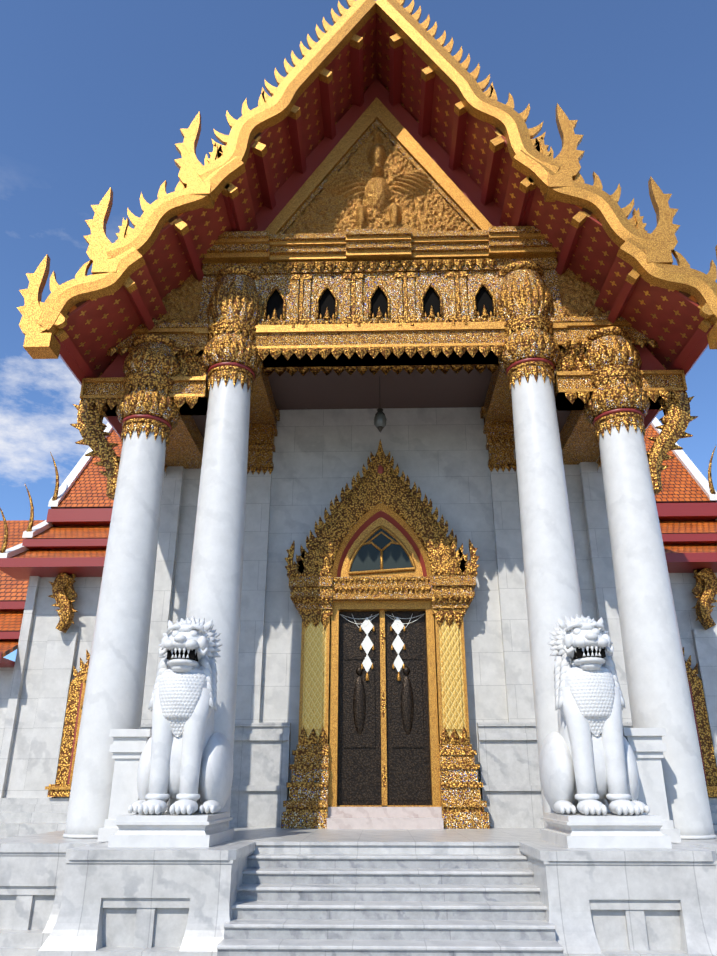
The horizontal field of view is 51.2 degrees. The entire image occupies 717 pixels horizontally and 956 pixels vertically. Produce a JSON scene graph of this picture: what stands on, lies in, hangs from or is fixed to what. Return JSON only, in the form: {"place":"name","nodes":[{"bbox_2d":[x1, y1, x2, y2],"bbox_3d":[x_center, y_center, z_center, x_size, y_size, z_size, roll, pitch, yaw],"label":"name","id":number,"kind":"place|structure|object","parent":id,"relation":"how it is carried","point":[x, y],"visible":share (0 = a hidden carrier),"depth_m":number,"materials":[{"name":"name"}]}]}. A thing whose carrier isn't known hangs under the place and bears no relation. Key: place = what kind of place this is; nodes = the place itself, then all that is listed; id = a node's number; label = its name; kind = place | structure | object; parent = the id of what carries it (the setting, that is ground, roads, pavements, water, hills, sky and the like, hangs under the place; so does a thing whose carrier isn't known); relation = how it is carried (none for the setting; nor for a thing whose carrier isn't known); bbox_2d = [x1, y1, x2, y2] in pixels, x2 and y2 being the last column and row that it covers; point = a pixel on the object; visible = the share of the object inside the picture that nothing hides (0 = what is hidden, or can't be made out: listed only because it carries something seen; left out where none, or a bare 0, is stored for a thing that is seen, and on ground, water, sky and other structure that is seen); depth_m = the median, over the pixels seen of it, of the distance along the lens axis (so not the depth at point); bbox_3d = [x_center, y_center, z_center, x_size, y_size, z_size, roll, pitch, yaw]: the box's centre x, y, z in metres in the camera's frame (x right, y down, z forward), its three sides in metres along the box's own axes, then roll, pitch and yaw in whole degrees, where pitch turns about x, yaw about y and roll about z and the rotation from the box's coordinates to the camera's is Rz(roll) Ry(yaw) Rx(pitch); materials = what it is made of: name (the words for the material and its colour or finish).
{"place":"outdoors","nodes":[
{"label":"outdoors","id":0,"kind":"place"},
{"bbox_2d":[0,422,112,822],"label":"wing","id":1,"kind":"structure","parent":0,"point":[43,677],"depth_m":16.60,"materials":[{"name":"white stone"}]},
{"bbox_2d":[0,640,18,656],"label":"tiled roof","id":2,"kind":"structure","parent":1,"relation":"on","point":[7,647],"depth_m":16.59,"materials":[{"name":"tile"}]},
{"bbox_2d":[0,611,23,631],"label":"tiled roof","id":3,"kind":"structure","parent":1,"relation":"on","point":[10,621],"depth_m":17.46,"materials":[{"name":"tile"}]},
{"bbox_2d":[0,520,44,600],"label":"wing roof","id":4,"kind":"object","parent":1,"relation":"on","point":[12,589],"depth_m":18.86,"materials":[{"name":"orange tile"}]},
{"bbox_2d":[10,549,105,557],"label":"tiled roof","id":5,"kind":"structure","parent":1,"relation":"on","point":[62,553],"depth_m":17.32,"materials":[{"name":"tile"}]},
{"bbox_2d":[25,526,109,538],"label":"tiled roof","id":6,"kind":"structure","parent":1,"relation":"on","point":[77,532],"depth_m":18.12,"materials":[{"name":"tile"}]},
{"bbox_2d":[51,429,122,508],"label":"wing roof","id":7,"kind":"structure","parent":1,"relation":"on","point":[88,488],"depth_m":19.48,"materials":[{"name":"orange tile"}]},
{"bbox_2d":[0,0,716,660],"label":"sky","id":8,"kind":"structure","parent":0,"point":[96,96],"materials":[{"name":"blue"}]},
{"bbox_2d":[17,0,716,358],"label":"bargeboards","id":9,"kind":"object","parent":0,"point":[557,178],"visible":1,"depth_m":13.10,"materials":[{"name":"gold metal"}]},
{"bbox_2d":[141,366,632,827],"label":"portico wall","id":10,"kind":"structure","parent":0,"point":[450,451],"depth_m":15.34,"materials":[{"name":"stone"}]},
{"bbox_2d":[281,439,489,828],"bbox_3d":[0.464,2.704,14.567,3.862,7.460,0.610,-1,-23,1],"label":"door surround","id":11,"kind":"object","parent":10,"relation":"attached to","point":[382,604],"visible":1,"depth_m":14.30,"materials":[{"name":"gold metal"}]},
{"bbox_2d":[651,417,716,823],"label":"wing","id":12,"kind":"structure","parent":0,"point":[693,578],"depth_m":16.48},
{"bbox_2d":[644,424,716,502],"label":"wing roof","id":13,"kind":"structure","parent":12,"relation":"on","point":[679,484],"depth_m":19.05,"materials":[{"name":"orange tile"}]},
{"bbox_2d":[659,520,716,533],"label":"tiled roof","id":14,"kind":"structure","parent":12,"relation":"on","point":[691,527],"depth_m":17.82,"materials":[{"name":"tile"}]},
{"bbox_2d":[664,544,716,552],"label":"tiled roof","id":15,"kind":"structure","parent":12,"relation":"on","point":[689,548],"depth_m":16.99,"materials":[{"name":"tile"}]},
{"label":"ground","id":16,"kind":"structure","parent":0,"visible":0},
{"bbox_2d":[0,823,716,955],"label":"platform","id":17,"kind":"structure","parent":16,"relation":"on","point":[60,895],"depth_m":8.29,"materials":[{"name":"stone"}]},
{"bbox_2d":[108,616,233,846],"bbox_3d":[-2.340,3.339,10.149,1.240,2.901,1.688,-1,-23,1],"label":"lion","id":18,"kind":"object","parent":17,"relation":"on","point":[186,759],"visible":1,"depth_m":9.67},
{"bbox_2d":[97,728,680,841],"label":"side pedestals","id":19,"kind":"object","parent":17,"relation":"on","point":[648,746],"visible":0.58,"depth_m":10.08,"materials":[{"name":"stone"}]},
{"bbox_2d":[63,373,716,839],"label":"columns","id":20,"kind":"structure","parent":17,"relation":"on","point":[657,683],"depth_m":11.73,"materials":[{"name":"white stone"}]},
{"bbox_2d":[116,260,649,449],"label":"column capitals","id":21,"kind":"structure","parent":20,"relation":"on","point":[612,360],"depth_m":13.27,"materials":[{"name":"gold metal"}]},
{"bbox_2d":[80,226,686,475],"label":"entablature","id":22,"kind":"structure","parent":21,"relation":"on","point":[374,301],"depth_m":14.08,"materials":[{"name":"gold metal"}]},
{"bbox_2d":[54,264,166,437],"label":"soffit","id":23,"kind":"structure","parent":22,"relation":"on","point":[90,334],"depth_m":13.16,"materials":[{"name":"wood"}]},
{"bbox_2d":[143,172,257,380],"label":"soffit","id":24,"kind":"structure","parent":22,"relation":"on","point":[173,255],"depth_m":13.74,"materials":[{"name":"wood"}]},
{"bbox_2d":[222,13,375,230],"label":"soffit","id":25,"kind":"structure","parent":24,"relation":"on","point":[328,98],"depth_m":14.92,"materials":[{"name":"wood"}]},
{"bbox_2d":[374,376,386,431],"bbox_3d":[0.435,-1.493,15.124,0.260,1.280,0.260,-1,-23,1],"label":"hanging lantern","id":26,"kind":"object","parent":22,"relation":"hanging from","point":[380,419],"visible":1,"depth_m":14.89,"materials":[{"name":"grey glass"}]},
{"bbox_2d":[99,79,665,377],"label":"pediment","id":27,"kind":"structure","parent":22,"relation":"on","point":[378,161],"depth_m":15.00,"materials":[{"name":"gold metal"}]},
{"bbox_2d":[500,167,619,375],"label":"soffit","id":28,"kind":"structure","parent":22,"relation":"on","point":[585,246],"depth_m":13.58,"materials":[{"name":"wood"}]},
{"bbox_2d":[376,13,536,225],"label":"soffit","id":29,"kind":"structure","parent":28,"relation":"on","point":[415,85],"depth_m":14.85,"materials":[{"name":"wood"}]},
{"bbox_2d":[594,256,712,428],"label":"soffit","id":30,"kind":"structure","parent":22,"relation":"on","point":[675,325],"depth_m":12.92,"materials":[{"name":"wood"}]},
{"bbox_2d":[70,392,697,499],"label":"eave brackets","id":31,"kind":"object","parent":20,"relation":"attached to","point":[675,420],"visible":0.94,"depth_m":12.96,"materials":[{"name":"gold metal"}]},
{"bbox_2d":[539,614,671,847],"bbox_3d":[3.058,3.283,10.015,1.240,2.901,1.688,-1,-23,1],"label":"lion","id":32,"kind":"object","parent":17,"relation":"on","point":[587,759],"visible":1,"depth_m":9.54},
{"bbox_2d":[217,807,563,955],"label":"stairs","id":33,"kind":"structure","parent":16,"relation":"on","point":[387,905],"depth_m":8.53,"materials":[{"name":"stone"}]}
]}

